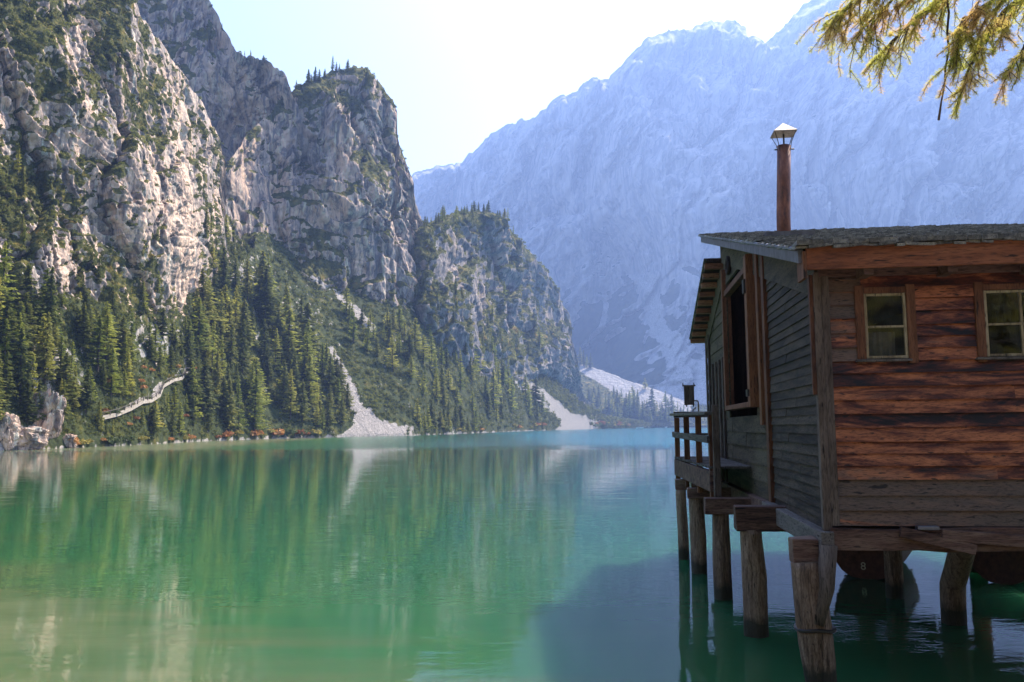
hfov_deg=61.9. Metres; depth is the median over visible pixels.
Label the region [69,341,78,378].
larch tree
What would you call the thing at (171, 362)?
spruce tree
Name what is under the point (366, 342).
larch tree
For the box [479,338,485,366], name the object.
larch tree
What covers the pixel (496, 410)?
larch tree
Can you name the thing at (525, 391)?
larch tree
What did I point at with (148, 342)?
larch tree
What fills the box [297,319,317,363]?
larch tree
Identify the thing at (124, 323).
spruce tree
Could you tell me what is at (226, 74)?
cliff
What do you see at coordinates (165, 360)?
larch tree
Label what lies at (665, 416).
spruce tree
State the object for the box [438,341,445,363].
larch tree
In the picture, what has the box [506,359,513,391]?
larch tree
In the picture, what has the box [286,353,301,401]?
spruce tree
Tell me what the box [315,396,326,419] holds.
spruce tree
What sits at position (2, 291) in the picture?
spruce tree
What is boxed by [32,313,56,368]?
larch tree
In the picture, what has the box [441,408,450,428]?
spruce tree
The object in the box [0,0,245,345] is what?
cliff
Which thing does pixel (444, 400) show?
spruce tree
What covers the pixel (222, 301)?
larch tree
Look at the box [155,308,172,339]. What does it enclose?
spruce tree
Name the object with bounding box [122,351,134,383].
larch tree
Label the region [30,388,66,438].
boulder
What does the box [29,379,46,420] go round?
spruce tree
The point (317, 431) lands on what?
bush
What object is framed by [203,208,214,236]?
spruce tree
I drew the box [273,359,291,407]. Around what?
spruce tree
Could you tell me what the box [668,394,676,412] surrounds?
spruce tree
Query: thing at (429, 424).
larch tree
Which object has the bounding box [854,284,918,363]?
window
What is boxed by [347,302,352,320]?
larch tree
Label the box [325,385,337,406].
spruce tree
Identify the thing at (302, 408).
spruce tree
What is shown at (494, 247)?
cliff
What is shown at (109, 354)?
spruce tree
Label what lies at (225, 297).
larch tree
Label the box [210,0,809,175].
sky
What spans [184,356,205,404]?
spruce tree
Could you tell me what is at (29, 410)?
spruce tree
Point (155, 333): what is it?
larch tree
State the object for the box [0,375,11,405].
spruce tree
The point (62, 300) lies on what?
larch tree
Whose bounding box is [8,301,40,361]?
spruce tree
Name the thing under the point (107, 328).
larch tree
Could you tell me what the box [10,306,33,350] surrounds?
spruce tree
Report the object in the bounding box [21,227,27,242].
larch tree
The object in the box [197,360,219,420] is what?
spruce tree
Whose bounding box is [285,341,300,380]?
spruce tree
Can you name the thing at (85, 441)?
bush
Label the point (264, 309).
spruce tree
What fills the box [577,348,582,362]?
spruce tree
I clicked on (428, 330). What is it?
larch tree
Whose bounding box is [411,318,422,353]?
larch tree
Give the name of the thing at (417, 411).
larch tree
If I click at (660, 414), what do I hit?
larch tree
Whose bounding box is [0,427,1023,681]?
lake
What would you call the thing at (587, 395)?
spruce tree
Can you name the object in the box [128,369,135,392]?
spruce tree
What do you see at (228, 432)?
bush
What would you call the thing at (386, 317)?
larch tree
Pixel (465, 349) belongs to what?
spruce tree
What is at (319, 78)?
spruce tree
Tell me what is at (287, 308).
larch tree
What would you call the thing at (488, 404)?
spruce tree
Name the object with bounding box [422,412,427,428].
larch tree
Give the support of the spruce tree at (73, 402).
on the hillside
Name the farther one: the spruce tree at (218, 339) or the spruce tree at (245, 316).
the spruce tree at (245, 316)
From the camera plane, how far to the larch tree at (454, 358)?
401.86 m
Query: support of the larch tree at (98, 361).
on the hillside
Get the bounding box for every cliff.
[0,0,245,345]
[137,0,324,173]
[225,65,422,311]
[410,210,594,408]
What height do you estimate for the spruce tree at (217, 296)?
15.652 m
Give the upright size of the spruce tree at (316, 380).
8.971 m
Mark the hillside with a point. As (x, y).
(366, 421)
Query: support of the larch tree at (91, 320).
on the hillside
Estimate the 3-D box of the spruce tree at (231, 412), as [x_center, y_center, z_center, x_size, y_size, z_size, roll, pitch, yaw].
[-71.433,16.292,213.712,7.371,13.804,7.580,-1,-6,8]
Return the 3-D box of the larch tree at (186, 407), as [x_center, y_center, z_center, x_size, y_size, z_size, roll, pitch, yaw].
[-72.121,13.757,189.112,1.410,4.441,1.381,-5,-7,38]
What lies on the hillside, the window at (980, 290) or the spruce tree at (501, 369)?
the spruce tree at (501, 369)
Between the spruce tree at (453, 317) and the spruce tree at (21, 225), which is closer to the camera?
the spruce tree at (21, 225)
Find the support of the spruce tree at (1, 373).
on the hillside
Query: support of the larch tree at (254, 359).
on the hillside
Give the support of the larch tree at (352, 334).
on the hillside
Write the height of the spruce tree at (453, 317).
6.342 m
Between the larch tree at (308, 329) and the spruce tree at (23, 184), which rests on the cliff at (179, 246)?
the spruce tree at (23, 184)
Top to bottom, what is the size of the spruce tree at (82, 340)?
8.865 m
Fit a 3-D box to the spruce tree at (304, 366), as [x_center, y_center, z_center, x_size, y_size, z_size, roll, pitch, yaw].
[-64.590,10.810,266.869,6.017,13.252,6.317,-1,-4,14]
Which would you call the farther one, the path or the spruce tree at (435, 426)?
the spruce tree at (435, 426)
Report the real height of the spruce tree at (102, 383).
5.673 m
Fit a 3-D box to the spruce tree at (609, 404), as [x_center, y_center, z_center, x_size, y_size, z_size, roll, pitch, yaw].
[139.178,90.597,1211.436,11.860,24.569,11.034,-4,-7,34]
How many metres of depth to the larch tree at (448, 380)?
371.02 m
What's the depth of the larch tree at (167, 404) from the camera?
176.63 m
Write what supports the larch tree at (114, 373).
on the hillside
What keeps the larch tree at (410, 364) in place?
on the hillside
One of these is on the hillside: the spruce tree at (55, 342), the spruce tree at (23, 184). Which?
the spruce tree at (55, 342)
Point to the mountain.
(633, 177)
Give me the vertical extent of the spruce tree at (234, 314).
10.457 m
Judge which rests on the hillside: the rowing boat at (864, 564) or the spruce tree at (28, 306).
the spruce tree at (28, 306)
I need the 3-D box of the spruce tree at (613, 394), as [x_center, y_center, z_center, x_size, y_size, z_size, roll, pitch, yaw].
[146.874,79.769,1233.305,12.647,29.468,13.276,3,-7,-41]
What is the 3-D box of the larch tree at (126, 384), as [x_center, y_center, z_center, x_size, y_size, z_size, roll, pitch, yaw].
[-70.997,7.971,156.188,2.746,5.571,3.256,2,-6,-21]
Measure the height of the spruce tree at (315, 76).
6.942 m
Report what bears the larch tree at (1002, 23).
on the shore
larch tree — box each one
[0,241,28,324]
[0,277,10,335]
[0,319,19,376]
[10,312,28,380]
[14,145,21,174]
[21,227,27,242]
[30,353,37,398]
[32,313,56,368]
[35,268,63,332]
[54,335,72,379]
[58,285,67,306]
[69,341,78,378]
[84,366,97,401]
[86,318,107,373]
[88,305,97,335]
[99,301,119,335]
[101,311,121,359]
[104,347,121,396]
[107,353,121,385]
[120,336,130,368]
[121,369,129,398]
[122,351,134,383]
[128,312,139,348]
[129,339,136,364]
[140,283,148,310]
[144,324,157,351]
[150,324,168,358]
[151,400,165,426]
[156,271,161,289]
[162,343,168,364]
[165,394,170,411]
[170,387,179,417]
[176,402,185,436]
[182,315,190,335]
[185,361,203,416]
[185,393,189,410]
[186,319,196,351]
[190,298,214,353]
[206,280,217,322]
[207,215,213,232]
[208,321,218,372]
[210,245,219,271]
[214,294,230,332]
[218,284,238,325]
[218,336,226,379]
[224,214,233,236]
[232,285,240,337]
[233,379,248,429]
[242,358,271,404]
[245,365,259,411]
[245,376,271,429]
[247,357,264,393]
[265,316,275,346]
[267,260,278,293]
[269,302,285,334]
[270,328,281,371]
[277,336,284,366]
[278,309,303,367]
[278,369,299,419]
[281,290,295,328]
[296,332,319,388]
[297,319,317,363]
[299,354,322,406]
[311,400,322,427]
[316,342,327,376]
[319,406,325,429]
[330,56,335,68]
[331,349,335,375]
[334,378,343,404]
[340,286,354,315]
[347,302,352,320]
[347,313,359,341]
[348,303,357,329]
[363,333,371,350]
[364,318,371,337]
[365,309,371,326]
[370,316,376,340]
[383,308,389,326]
[384,335,398,370]
[395,333,401,352]
[396,307,405,328]
[405,356,420,380]
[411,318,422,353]
[414,399,421,426]
[418,335,431,364]
[420,375,426,397]
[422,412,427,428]
[426,321,431,334]
[426,404,434,429]
[428,334,437,361]
[431,351,438,381]
[432,373,441,400]
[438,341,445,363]
[444,368,456,389]
[453,350,458,362]
[455,386,461,403]
[457,363,464,389]
[458,349,465,371]
[470,392,475,410]
[472,345,482,375]
[472,412,477,432]
[473,408,479,424]
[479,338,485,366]
[489,370,502,406]
[490,304,494,318]
[494,343,497,365]
[495,402,498,420]
[496,362,503,394]
[499,363,509,386]
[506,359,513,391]
[507,376,518,414]
[522,375,532,400]
[526,393,532,415]
[536,327,543,346]
[541,392,546,411]
[610,398,615,416]
[615,393,626,410]
[625,395,633,418]
[628,389,639,410]
[630,386,636,401]
[650,400,657,415]
[657,404,662,421]
[662,391,670,412]
[667,408,672,421]
[794,0,1023,120]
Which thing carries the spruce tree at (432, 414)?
on the hillside
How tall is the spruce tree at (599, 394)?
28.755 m
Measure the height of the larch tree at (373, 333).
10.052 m
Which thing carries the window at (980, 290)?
in the boathouse
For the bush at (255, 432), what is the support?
on the hillside
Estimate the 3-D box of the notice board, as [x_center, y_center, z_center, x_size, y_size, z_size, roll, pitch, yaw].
[3.472,1.124,16.567,0.317,0.631,0.060,-1,-6,7]
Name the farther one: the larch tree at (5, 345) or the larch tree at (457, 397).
the larch tree at (457, 397)
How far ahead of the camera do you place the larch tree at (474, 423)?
388.57 m
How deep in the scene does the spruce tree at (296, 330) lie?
277.85 m
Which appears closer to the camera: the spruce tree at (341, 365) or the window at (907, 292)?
the window at (907, 292)
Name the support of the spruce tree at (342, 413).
on the hillside
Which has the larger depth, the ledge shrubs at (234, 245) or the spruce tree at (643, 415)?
the spruce tree at (643, 415)
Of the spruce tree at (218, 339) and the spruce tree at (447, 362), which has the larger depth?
the spruce tree at (447, 362)
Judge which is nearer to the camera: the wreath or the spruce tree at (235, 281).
the wreath
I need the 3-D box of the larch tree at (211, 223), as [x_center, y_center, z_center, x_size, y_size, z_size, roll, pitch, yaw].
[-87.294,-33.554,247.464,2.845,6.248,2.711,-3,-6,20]
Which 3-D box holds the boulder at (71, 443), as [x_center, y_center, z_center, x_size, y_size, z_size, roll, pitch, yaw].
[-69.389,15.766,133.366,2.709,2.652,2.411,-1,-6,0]
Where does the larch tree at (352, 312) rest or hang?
on the hillside
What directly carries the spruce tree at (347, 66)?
on the cliff at (337, 135)
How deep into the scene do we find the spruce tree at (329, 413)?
264.60 m
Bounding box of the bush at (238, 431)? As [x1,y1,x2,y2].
[234,430,244,433]
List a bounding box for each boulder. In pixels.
[0,412,21,449]
[12,445,22,449]
[18,426,48,449]
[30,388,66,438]
[63,434,76,447]
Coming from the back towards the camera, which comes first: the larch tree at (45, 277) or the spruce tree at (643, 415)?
the spruce tree at (643, 415)
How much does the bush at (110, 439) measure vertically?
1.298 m
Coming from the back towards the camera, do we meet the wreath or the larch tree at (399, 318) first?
the larch tree at (399, 318)
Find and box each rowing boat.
[837,550,912,578]
[973,551,1023,584]
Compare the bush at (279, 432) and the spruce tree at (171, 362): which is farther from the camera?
the bush at (279, 432)
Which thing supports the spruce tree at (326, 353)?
on the hillside
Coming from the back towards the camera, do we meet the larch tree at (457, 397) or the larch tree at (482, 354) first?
the larch tree at (482, 354)
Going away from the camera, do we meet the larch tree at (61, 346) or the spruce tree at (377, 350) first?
the larch tree at (61, 346)
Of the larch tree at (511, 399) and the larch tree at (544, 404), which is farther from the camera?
the larch tree at (544, 404)
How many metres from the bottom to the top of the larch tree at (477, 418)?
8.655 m
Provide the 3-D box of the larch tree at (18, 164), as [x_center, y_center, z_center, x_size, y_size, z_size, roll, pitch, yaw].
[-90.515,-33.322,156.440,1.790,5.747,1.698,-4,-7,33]
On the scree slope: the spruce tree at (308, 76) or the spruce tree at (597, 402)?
the spruce tree at (597, 402)
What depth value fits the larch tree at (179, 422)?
180.28 m
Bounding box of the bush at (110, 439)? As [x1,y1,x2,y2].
[103,436,117,443]
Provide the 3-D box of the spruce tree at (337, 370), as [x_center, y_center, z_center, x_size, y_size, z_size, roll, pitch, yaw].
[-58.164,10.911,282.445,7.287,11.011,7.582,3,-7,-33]
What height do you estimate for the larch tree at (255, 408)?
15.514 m
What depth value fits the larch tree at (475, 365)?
428.07 m
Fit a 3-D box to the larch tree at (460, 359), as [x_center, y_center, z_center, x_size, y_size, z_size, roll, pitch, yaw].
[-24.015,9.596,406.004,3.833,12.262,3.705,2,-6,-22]
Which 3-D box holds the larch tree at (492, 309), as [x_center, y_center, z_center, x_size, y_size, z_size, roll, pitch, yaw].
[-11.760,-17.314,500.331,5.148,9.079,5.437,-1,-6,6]
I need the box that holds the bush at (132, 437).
[127,434,137,440]
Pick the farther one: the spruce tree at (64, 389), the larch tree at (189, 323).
the larch tree at (189, 323)
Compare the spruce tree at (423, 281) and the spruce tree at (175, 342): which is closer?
the spruce tree at (175, 342)
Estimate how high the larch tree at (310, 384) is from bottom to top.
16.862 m
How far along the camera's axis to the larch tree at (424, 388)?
330.44 m
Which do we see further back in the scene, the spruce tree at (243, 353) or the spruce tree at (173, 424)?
the spruce tree at (243, 353)
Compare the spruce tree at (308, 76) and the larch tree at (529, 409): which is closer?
the spruce tree at (308, 76)
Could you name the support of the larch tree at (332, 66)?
on the cliff at (337, 135)
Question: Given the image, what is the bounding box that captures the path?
[102,367,188,419]
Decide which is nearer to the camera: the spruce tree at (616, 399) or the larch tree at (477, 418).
the larch tree at (477, 418)
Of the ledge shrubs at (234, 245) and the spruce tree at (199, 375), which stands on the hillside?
the spruce tree at (199, 375)
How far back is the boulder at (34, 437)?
122.01 m
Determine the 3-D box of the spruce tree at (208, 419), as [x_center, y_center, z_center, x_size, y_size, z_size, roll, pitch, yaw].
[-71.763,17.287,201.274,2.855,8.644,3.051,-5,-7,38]
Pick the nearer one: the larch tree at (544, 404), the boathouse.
the boathouse
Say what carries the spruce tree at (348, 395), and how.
on the hillside
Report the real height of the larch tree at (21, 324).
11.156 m
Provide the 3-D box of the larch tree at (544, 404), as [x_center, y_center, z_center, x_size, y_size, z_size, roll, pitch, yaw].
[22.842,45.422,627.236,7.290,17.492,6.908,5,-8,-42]
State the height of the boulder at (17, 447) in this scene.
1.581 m
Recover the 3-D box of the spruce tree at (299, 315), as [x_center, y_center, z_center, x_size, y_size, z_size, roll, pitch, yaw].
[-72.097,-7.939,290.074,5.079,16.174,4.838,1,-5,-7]
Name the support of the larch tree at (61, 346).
on the hillside
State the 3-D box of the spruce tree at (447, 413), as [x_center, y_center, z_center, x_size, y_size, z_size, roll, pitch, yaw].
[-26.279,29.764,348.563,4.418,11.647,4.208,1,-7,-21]
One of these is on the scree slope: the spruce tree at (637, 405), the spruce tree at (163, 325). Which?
the spruce tree at (637, 405)
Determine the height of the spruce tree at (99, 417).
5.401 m
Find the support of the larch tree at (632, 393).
on the scree slope
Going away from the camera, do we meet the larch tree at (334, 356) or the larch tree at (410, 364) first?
the larch tree at (334, 356)
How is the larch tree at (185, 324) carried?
on the cliff at (179, 246)
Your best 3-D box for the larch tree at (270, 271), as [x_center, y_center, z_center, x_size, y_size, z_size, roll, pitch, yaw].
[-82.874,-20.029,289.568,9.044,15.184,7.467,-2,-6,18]
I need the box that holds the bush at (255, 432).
[250,431,260,435]
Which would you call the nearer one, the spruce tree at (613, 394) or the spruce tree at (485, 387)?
the spruce tree at (485, 387)
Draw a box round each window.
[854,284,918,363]
[973,282,1023,361]
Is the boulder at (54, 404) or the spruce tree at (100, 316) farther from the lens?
the spruce tree at (100, 316)
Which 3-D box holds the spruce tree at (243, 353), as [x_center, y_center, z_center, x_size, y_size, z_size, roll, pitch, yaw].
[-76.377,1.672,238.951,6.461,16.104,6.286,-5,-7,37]
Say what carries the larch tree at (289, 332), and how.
on the hillside
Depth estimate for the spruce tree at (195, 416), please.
191.64 m
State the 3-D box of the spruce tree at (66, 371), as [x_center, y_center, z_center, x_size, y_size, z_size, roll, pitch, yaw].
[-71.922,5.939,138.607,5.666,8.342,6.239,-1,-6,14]
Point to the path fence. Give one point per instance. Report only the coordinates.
(147, 396)
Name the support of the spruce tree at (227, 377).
on the hillside
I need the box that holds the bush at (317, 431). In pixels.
[309,429,321,433]
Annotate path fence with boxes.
[102,367,187,415]
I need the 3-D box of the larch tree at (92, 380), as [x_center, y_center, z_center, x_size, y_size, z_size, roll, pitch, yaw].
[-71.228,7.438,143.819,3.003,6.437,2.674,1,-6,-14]
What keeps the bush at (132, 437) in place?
on the hillside
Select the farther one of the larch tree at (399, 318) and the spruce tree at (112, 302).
the larch tree at (399, 318)
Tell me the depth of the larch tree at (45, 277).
141.74 m
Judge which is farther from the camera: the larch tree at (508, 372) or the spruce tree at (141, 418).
the larch tree at (508, 372)
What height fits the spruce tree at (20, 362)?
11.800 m
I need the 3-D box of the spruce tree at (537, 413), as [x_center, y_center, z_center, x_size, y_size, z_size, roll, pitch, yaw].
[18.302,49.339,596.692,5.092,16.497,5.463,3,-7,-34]
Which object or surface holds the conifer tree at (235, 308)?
on the hillside
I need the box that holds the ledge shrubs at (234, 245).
[0,0,412,364]
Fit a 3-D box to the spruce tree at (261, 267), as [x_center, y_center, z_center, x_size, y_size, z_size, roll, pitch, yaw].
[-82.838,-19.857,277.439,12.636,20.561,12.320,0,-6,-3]
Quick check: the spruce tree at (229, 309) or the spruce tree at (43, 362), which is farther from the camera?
the spruce tree at (229, 309)
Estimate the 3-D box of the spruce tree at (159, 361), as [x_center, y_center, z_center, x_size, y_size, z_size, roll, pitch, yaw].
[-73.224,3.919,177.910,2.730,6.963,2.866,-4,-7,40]
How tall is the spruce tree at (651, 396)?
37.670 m
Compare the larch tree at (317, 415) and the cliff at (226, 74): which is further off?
the cliff at (226, 74)
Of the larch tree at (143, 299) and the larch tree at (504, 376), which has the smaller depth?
the larch tree at (143, 299)
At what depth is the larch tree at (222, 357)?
223.14 m
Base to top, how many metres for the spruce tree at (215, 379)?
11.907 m
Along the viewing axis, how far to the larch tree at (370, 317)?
333.50 m
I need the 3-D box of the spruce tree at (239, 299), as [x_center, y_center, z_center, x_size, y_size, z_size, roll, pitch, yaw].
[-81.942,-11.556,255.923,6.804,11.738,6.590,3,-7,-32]
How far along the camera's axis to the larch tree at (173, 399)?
180.18 m
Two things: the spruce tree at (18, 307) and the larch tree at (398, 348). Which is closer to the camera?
the spruce tree at (18, 307)
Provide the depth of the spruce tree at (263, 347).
257.91 m
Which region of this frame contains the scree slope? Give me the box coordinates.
[578,361,706,426]
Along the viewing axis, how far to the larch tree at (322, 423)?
260.05 m
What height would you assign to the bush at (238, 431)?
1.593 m
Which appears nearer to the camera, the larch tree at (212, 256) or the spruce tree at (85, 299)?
the spruce tree at (85, 299)
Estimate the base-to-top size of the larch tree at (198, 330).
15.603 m
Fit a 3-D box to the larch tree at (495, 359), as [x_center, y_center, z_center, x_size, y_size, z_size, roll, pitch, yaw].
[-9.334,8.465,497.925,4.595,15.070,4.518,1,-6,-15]
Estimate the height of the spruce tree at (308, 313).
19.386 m
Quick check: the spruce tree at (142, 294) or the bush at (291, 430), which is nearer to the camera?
the spruce tree at (142, 294)
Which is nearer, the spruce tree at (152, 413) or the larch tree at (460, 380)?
the spruce tree at (152, 413)
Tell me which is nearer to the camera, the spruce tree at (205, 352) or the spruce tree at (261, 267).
the spruce tree at (205, 352)
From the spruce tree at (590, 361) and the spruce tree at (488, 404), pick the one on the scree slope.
the spruce tree at (590, 361)
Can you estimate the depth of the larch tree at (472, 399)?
400.08 m
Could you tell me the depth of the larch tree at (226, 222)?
270.95 m
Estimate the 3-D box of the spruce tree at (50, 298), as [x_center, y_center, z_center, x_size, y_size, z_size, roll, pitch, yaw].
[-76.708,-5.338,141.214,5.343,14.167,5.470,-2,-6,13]
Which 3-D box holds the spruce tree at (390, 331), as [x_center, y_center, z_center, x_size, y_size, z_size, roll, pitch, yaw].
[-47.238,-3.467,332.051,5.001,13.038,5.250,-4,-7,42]
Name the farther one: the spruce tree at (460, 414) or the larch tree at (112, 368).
the spruce tree at (460, 414)
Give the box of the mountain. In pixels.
[412,0,1023,405]
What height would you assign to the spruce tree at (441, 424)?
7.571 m
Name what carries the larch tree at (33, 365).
on the hillside
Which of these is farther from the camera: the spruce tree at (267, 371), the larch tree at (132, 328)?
the spruce tree at (267, 371)
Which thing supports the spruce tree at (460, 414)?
on the hillside
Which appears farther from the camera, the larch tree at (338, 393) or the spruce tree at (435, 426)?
the spruce tree at (435, 426)
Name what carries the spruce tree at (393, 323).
on the hillside
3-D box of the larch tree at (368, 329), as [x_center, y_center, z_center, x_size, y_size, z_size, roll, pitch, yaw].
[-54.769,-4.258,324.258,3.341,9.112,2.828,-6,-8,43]
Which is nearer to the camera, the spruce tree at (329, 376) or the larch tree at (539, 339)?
the spruce tree at (329, 376)
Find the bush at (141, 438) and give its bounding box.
[137,436,145,440]
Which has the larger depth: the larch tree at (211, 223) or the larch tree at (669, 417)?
the larch tree at (669, 417)
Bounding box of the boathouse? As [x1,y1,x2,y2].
[670,123,1023,681]
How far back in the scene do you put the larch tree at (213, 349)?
218.43 m
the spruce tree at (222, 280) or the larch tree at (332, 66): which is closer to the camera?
the spruce tree at (222, 280)
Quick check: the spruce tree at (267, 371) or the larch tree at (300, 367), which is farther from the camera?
the larch tree at (300, 367)
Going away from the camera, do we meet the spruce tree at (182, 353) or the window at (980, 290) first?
the window at (980, 290)
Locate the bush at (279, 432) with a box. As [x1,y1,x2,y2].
[272,428,284,434]
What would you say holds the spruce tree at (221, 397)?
on the hillside
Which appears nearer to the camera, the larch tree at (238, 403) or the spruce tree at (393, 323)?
the larch tree at (238, 403)
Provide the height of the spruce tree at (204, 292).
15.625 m
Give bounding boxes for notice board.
[682,383,698,411]
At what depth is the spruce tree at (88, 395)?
141.49 m
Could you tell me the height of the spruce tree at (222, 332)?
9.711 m
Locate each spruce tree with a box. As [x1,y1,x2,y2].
[0,277,18,326]
[0,295,35,362]
[0,350,6,397]
[0,352,19,398]
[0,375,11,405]
[0,377,5,419]
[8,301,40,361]
[8,327,33,401]
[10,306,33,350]
[12,264,48,326]
[17,214,25,229]
[17,381,39,423]
[19,175,27,193]
[22,292,41,340]
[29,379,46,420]
[34,312,59,383]
[36,266,65,340]
[48,315,60,355]
[54,352,89,399]
[61,380,72,418]
[68,365,80,409]
[73,293,97,333]
[75,370,96,413]
[76,303,93,351]
[88,315,110,352]
[94,257,102,280]
[95,400,104,429]
[99,360,109,390]
[107,342,115,368]
[108,289,121,317]
[115,316,134,351]
[116,366,127,394]
[118,329,131,362]
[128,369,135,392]
[138,280,145,297]
[140,407,145,423]
[146,338,160,360]
[147,404,161,432]
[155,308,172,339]
[155,343,166,373]
[168,344,177,370]
[168,411,178,434]
[169,322,182,346]
[172,332,181,364]
[178,325,186,356]
[183,326,198,366]
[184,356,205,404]
[189,398,197,423]
[191,287,204,327]
[193,340,201,369]
[195,363,201,405]
[196,268,228,321]
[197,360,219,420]
[200,301,210,341]
[200,319,213,365]
[200,362,214,410]
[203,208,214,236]
[204,397,214,431]
[209,312,218,336]
[210,274,225,324]
[210,351,222,394]
[214,318,227,349]
[214,322,224,357]
[216,247,233,304]
[218,376,234,423]
[219,378,241,431]
[223,303,238,342]
[224,324,238,363]
[224,362,232,390]
[228,258,244,291]
[230,283,242,315]
[231,361,241,393]
[232,228,235,241]
[232,298,240,326]
[235,299,256,360]
[235,319,250,373]
[241,257,255,300]
[249,307,260,346]
[251,250,276,305]
[253,272,285,328]
[256,264,288,314]
[256,318,274,361]
[263,348,276,384]
[268,313,289,361]
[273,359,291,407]
[281,283,294,316]
[282,326,287,359]
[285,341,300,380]
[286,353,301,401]
[287,315,306,355]
[294,379,310,422]
[296,294,304,332]
[299,302,324,355]
[299,355,311,392]
[304,69,311,81]
[308,366,321,392]
[312,67,318,80]
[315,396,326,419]
[317,69,321,80]
[322,355,337,389]
[323,343,329,368]
[324,400,339,423]
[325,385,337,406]
[328,358,346,388]
[336,395,349,422]
[338,358,347,386]
[343,59,350,69]
[344,382,355,407]
[359,305,365,323]
[374,338,380,356]
[385,316,394,347]
[387,307,398,332]
[402,333,415,359]
[421,273,425,286]
[427,402,438,423]
[433,409,437,430]
[437,410,445,428]
[438,365,447,395]
[440,386,447,406]
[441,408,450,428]
[444,348,452,369]
[445,400,452,425]
[450,310,454,322]
[452,405,459,427]
[453,275,459,295]
[457,405,469,425]
[463,342,467,355]
[466,416,470,429]
[467,357,476,382]
[472,201,477,211]
[483,374,490,405]
[485,393,494,416]
[499,397,505,419]
[500,359,506,379]
[526,341,530,355]
[531,377,544,404]
[532,312,537,331]
[536,400,540,421]
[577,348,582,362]
[579,350,585,365]
[586,388,591,402]
[588,353,593,367]
[590,386,597,403]
[594,395,602,410]
[597,385,602,401]
[606,397,611,411]
[611,386,615,402]
[613,389,622,408]
[630,398,638,416]
[636,400,640,417]
[639,401,648,420]
[646,388,656,411]
[661,408,667,420]
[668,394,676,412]
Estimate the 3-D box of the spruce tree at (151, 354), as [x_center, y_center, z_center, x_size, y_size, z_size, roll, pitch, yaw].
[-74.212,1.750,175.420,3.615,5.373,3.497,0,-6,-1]
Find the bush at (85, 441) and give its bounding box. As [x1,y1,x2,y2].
[79,438,89,443]
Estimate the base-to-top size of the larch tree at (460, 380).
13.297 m
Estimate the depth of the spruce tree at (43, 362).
134.68 m
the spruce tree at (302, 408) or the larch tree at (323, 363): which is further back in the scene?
the larch tree at (323, 363)
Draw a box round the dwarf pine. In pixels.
[0,209,706,436]
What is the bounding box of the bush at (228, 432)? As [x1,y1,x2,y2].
[222,430,234,436]
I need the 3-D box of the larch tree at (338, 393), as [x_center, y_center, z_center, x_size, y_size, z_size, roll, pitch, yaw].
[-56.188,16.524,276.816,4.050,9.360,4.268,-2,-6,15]
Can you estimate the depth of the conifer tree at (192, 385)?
193.09 m
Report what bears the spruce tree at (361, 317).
on the hillside
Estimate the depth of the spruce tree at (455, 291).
408.58 m
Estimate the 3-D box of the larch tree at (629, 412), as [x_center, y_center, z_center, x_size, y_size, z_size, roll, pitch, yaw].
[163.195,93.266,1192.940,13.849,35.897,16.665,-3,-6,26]
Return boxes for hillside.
[0,232,667,450]
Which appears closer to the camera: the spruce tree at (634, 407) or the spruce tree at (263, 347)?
the spruce tree at (263, 347)
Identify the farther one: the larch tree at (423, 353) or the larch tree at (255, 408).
the larch tree at (423, 353)
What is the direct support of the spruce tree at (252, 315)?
on the hillside
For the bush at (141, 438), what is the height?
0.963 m
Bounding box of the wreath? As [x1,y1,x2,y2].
[725,256,730,274]
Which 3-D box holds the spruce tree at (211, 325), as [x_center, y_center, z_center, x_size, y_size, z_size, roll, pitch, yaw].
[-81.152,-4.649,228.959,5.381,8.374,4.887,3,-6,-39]
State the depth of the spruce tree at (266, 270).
280.38 m
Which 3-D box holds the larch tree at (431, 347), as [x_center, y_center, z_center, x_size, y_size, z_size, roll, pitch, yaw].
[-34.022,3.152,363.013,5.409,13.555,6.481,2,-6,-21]
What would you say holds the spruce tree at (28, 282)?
on the hillside
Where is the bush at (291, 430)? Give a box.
[283,427,296,433]
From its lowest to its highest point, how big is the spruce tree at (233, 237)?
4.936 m
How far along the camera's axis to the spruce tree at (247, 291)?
269.85 m
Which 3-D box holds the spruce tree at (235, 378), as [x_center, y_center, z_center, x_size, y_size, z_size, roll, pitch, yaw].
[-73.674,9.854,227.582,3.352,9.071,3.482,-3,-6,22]
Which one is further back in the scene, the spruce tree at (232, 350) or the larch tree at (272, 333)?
the larch tree at (272, 333)
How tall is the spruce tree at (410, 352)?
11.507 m
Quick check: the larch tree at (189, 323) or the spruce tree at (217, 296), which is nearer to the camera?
the larch tree at (189, 323)
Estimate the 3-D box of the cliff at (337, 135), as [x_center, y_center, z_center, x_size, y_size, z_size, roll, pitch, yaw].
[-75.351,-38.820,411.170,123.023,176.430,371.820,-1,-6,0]
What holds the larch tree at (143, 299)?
on the cliff at (179, 246)
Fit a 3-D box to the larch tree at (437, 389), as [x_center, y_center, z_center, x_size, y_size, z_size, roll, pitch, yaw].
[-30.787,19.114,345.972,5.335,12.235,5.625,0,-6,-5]
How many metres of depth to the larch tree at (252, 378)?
232.37 m
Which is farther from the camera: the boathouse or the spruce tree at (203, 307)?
the spruce tree at (203, 307)
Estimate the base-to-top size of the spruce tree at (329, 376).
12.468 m
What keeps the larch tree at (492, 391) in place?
on the hillside
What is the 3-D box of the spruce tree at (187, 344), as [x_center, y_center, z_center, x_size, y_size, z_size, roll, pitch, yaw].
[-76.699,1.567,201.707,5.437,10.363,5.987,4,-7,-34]

